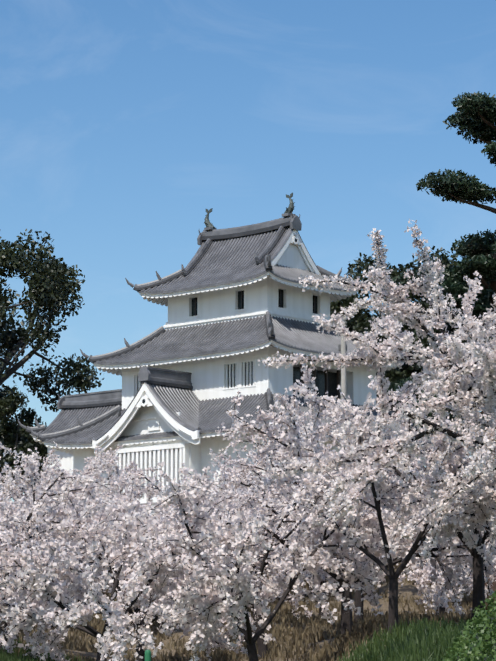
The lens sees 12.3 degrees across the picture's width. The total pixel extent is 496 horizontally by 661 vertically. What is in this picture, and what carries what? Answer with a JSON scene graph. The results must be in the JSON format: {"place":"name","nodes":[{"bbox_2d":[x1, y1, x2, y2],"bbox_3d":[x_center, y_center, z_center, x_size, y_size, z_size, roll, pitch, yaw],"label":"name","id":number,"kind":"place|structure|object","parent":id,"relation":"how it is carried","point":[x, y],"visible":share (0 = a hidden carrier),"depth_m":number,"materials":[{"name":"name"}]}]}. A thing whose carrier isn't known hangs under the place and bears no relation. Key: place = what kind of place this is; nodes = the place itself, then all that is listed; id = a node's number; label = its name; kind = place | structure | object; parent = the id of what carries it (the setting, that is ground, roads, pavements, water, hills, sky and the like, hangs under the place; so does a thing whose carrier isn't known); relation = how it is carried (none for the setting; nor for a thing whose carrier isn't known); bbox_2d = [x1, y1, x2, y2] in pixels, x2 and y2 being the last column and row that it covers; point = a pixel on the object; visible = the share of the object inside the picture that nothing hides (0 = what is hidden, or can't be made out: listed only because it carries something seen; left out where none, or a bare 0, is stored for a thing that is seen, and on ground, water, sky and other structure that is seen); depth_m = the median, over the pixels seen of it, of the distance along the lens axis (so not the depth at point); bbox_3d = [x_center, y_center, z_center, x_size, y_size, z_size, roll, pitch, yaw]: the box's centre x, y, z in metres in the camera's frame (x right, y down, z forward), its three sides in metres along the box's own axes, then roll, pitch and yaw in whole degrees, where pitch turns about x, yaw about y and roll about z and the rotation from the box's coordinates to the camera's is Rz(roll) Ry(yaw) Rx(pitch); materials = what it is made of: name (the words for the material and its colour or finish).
{"place":"outdoors","nodes":[
{"label":"outdoors","id":0,"kind":"place"},
{"bbox_2d":[0,0,495,554],"label":"sky","id":1,"kind":"structure","parent":0,"point":[123,122],"materials":[{"name":"blue"}]},
{"bbox_2d":[4,549,494,660],"bbox_3d":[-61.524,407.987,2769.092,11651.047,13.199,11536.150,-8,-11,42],"label":"ground","id":2,"kind":"structure","parent":0,"point":[408,589],"depth_m":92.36,"materials":[{"name":"brown plant"}]},
{"bbox_2d":[0,294,17,419],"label":"evergreen tree","id":3,"kind":"object","parent":2,"relation":"on","point":[5,323],"visible":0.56,"depth_m":174.61,"materials":[{"name":"green plant"}]},
{"bbox_2d":[0,494,18,515],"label":"cherry tree","id":4,"kind":"object","parent":2,"relation":"on","point":[8,501],"visible":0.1,"depth_m":109.17,"materials":[{"name":"pink plant"}]},
{"bbox_2d":[0,384,37,447],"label":"evergreen tree","id":5,"kind":"object","parent":2,"relation":"on","point":[27,434],"visible":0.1,"depth_m":184.94,"materials":[{"name":"green plant"}]},
{"bbox_2d":[0,395,45,498],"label":"evergreen tree","id":6,"kind":"object","parent":2,"relation":"on","point":[16,441],"visible":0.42,"depth_m":170.48,"materials":[{"name":"green plant"}]},
{"bbox_2d":[0,487,46,627],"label":"cherry tree","id":7,"kind":"object","parent":2,"relation":"on","point":[2,511],"visible":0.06,"depth_m":89.98,"materials":[{"name":"pink plant"}]},
{"bbox_2d":[14,407,47,482],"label":"evergreen tree","id":8,"kind":"object","parent":2,"relation":"on","point":[29,418],"visible":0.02,"depth_m":195.66,"materials":[{"name":"green plant"}]},
{"bbox_2d":[0,638,91,660],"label":"bank grass","id":9,"kind":"structure","parent":2,"relation":"on","point":[4,656],"depth_m":71.09,"materials":[{"name":"green plant"}]},
{"bbox_2d":[0,456,94,605],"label":"cherry tree","id":10,"kind":"object","parent":2,"relation":"on","point":[46,514],"visible":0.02,"depth_m":101.37,"materials":[{"name":"pink plant"}]},
{"bbox_2d":[11,441,86,507],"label":"cherry tree","id":11,"kind":"object","parent":2,"relation":"on","point":[47,459],"depth_m":126.20,"materials":[{"name":"pink plant"}]},
{"bbox_2d":[0,229,104,411],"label":"evergreen tree","id":12,"kind":"object","parent":2,"relation":"on","point":[50,285],"visible":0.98,"depth_m":190.94,"materials":[{"name":"green plant"}]},
{"bbox_2d":[0,506,106,619],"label":"cherry tree","id":13,"kind":"object","parent":2,"relation":"on","point":[42,556],"visible":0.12,"depth_m":97.16,"materials":[{"name":"pink plant"}]},
{"bbox_2d":[0,473,108,535],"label":"cherry tree","id":14,"kind":"object","parent":2,"relation":"on","point":[59,485],"visible":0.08,"depth_m":106.91,"materials":[{"name":"pink plant"}]},
{"bbox_2d":[0,487,126,607],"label":"cherry tree","id":15,"kind":"object","parent":2,"relation":"on","point":[10,528],"visible":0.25,"depth_m":80.68,"materials":[{"name":"pink plant"}]},
{"bbox_2d":[0,442,130,653],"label":"cherry tree","id":16,"kind":"object","parent":2,"relation":"on","point":[82,491],"visible":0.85,"depth_m":72.85,"materials":[{"name":"pink plant"}]},
{"bbox_2d":[0,444,137,511],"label":"cherry tree","id":17,"kind":"object","parent":2,"relation":"on","point":[16,493],"visible":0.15,"depth_m":120.78,"materials":[{"name":"pink plant"}]},
{"bbox_2d":[0,447,154,628],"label":"cherry tree","id":18,"kind":"object","parent":2,"relation":"on","point":[132,496],"visible":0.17,"depth_m":93.89,"materials":[{"name":"pink plant"}]},
{"bbox_2d":[37,450,170,551],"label":"cherry tree","id":19,"kind":"object","parent":2,"relation":"on","point":[115,488],"visible":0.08,"depth_m":114.76,"materials":[{"name":"pink plant"}]},
{"bbox_2d":[0,462,251,660],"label":"cherry tree","id":20,"kind":"object","parent":2,"relation":"on","point":[42,577],"visible":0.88,"depth_m":68.40,"materials":[{"name":"pink plant"}]},
{"bbox_2d":[100,481,175,612],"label":"cherry tree","id":21,"kind":"object","parent":2,"relation":"on","point":[122,499],"visible":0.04,"depth_m":98.76,"materials":[{"name":"pink plant"}]},
{"bbox_2d":[7,482,286,660],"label":"cherry tree","id":22,"kind":"object","parent":2,"relation":"on","point":[77,587],"visible":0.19,"depth_m":75.39,"materials":[{"name":"pink plant"}]},
{"bbox_2d":[145,650,150,660],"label":"post","id":23,"kind":"object","parent":2,"relation":"on","point":[147,655],"visible":1,"depth_m":39.19,"materials":[{"name":"green"}]},
{"bbox_2d":[77,479,224,624],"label":"cherry tree","id":24,"kind":"object","parent":2,"relation":"on","point":[112,511],"visible":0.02,"depth_m":93.86,"materials":[{"name":"pink plant"}]},
{"bbox_2d":[145,473,166,516],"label":"cherry tree","id":25,"kind":"object","parent":2,"relation":"on","point":[158,485],"visible":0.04,"depth_m":119.40,"materials":[{"name":"pink plant"}]},
{"bbox_2d":[82,485,303,619],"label":"cherry tree","id":26,"kind":"object","parent":2,"relation":"on","point":[215,494],"visible":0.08,"depth_m":90.10,"materials":[{"name":"pink plant"}]},
{"bbox_2d":[85,462,312,617],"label":"cherry tree","id":27,"kind":"object","parent":2,"relation":"on","point":[141,475],"visible":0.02,"depth_m":96.30,"materials":[{"name":"pink plant"}]},
{"bbox_2d":[159,482,273,593],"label":"cherry tree","id":28,"kind":"object","parent":2,"relation":"on","point":[160,513],"visible":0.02,"depth_m":102.30,"materials":[{"name":"pink plant"}]},
{"bbox_2d":[79,441,366,658],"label":"cherry tree","id":29,"kind":"object","parent":2,"relation":"on","point":[262,647],"visible":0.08,"depth_m":82.62,"materials":[{"name":"pink plant"}]},
{"bbox_2d":[18,192,432,559],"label":"castle","id":30,"kind":"structure","parent":2,"relation":"on","point":[238,302],"depth_m":149.47,"materials":[{"name":"paint"}]},
{"bbox_2d":[123,462,430,660],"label":"cherry tree","id":31,"kind":"object","parent":2,"relation":"on","point":[220,596],"visible":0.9,"depth_m":68.82,"materials":[{"name":"pink plant"}]},
{"bbox_2d":[206,467,351,604],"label":"cherry tree","id":32,"kind":"object","parent":2,"relation":"on","point":[277,598],"visible":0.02,"depth_m":107.52,"materials":[{"name":"pink plant"}]},
{"bbox_2d":[208,431,372,574],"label":"cherry tree","id":33,"kind":"object","parent":2,"relation":"on","point":[255,469],"visible":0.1,"depth_m":114.83,"materials":[{"name":"pink plant"}]},
{"bbox_2d":[192,399,415,593],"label":"cherry tree","id":34,"kind":"object","parent":2,"relation":"on","point":[232,474],"visible":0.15,"depth_m":111.53,"materials":[{"name":"pink plant"}]},
{"bbox_2d":[205,388,402,521],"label":"cherry tree","id":35,"kind":"object","parent":2,"relation":"on","point":[259,438],"visible":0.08,"depth_m":125.11,"materials":[{"name":"pink plant"}]},
{"bbox_2d":[265,435,385,616],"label":"cherry tree","id":36,"kind":"object","parent":2,"relation":"on","point":[325,581],"visible":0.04,"depth_m":98.90,"materials":[{"name":"pink plant"}]},
{"bbox_2d":[172,389,495,644],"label":"cherry tree","id":37,"kind":"object","parent":2,"relation":"on","point":[297,446],"visible":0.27,"depth_m":77.72,"materials":[{"name":"pink plant"}]},
{"bbox_2d":[195,437,472,621],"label":"cherry tree","id":38,"kind":"object","parent":2,"relation":"on","point":[422,580],"visible":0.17,"depth_m":89.12,"materials":[{"name":"pink plant"}]},
{"bbox_2d":[338,314,346,447],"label":"lighting pole","id":39,"kind":"object","parent":2,"relation":"on","point":[342,347],"visible":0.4,"depth_m":120.72,"materials":[{"name":"metal"}]},
{"bbox_2d":[330,300,368,327],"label":"evergreen tree","id":40,"kind":"object","parent":2,"relation":"on","point":[355,320],"visible":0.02,"depth_m":190.18,"materials":[{"name":"green plant"}]},
{"bbox_2d":[330,266,411,395],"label":"evergreen tree","id":41,"kind":"object","parent":2,"relation":"on","point":[337,305],"depth_m":178.15,"materials":[{"name":"green plant"}]},
{"bbox_2d":[258,218,495,561],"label":"cherry tree","id":42,"kind":"object","parent":2,"relation":"on","point":[470,377],"visible":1,"depth_m":62.18,"materials":[{"name":"pink plant"}]},
{"bbox_2d":[284,392,495,632],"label":"cherry tree","id":43,"kind":"object","parent":2,"relation":"on","point":[357,434],"visible":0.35,"depth_m":70.07,"materials":[{"name":"pink plant"}]},
{"bbox_2d":[289,362,495,621],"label":"cherry tree","id":44,"kind":"object","parent":2,"relation":"on","point":[478,564],"visible":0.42,"depth_m":73.76,"materials":[{"name":"pink plant"}]},
{"bbox_2d":[336,616,475,660],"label":"bank grass","id":45,"kind":"structure","parent":2,"relation":"on","point":[410,643],"depth_m":60.88,"materials":[{"name":"green plant"}]},
{"bbox_2d":[362,294,474,412],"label":"evergreen tree","id":46,"kind":"object","parent":2,"relation":"on","point":[406,371],"visible":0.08,"depth_m":163.39,"materials":[{"name":"green plant"}]},
{"bbox_2d":[344,246,493,337],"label":"evergreen tree","id":47,"kind":"object","parent":2,"relation":"on","point":[360,267],"visible":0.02,"depth_m":178.56,"materials":[{"name":"green plant"}]},
{"bbox_2d":[364,505,495,614],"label":"cherry tree","id":48,"kind":"object","parent":2,"relation":"on","point":[442,609],"visible":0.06,"depth_m":97.16,"materials":[{"name":"pink plant"}]},
{"bbox_2d":[385,458,495,598],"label":"cherry tree","id":49,"kind":"object","parent":2,"relation":"on","point":[416,462],"visible":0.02,"depth_m":92.28,"materials":[{"name":"pink plant"}]},
{"bbox_2d":[387,91,495,605],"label":"pine tree","id":50,"kind":"object","parent":2,"relation":"on","point":[475,116],"visible":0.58,"depth_m":103.09,"materials":[{"name":"green plant"}]},
{"bbox_2d":[441,590,495,660],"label":"shrub","id":51,"kind":"object","parent":2,"relation":"on","point":[480,645],"visible":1,"depth_m":38.70,"materials":[{"name":"green plant"}]}
]}

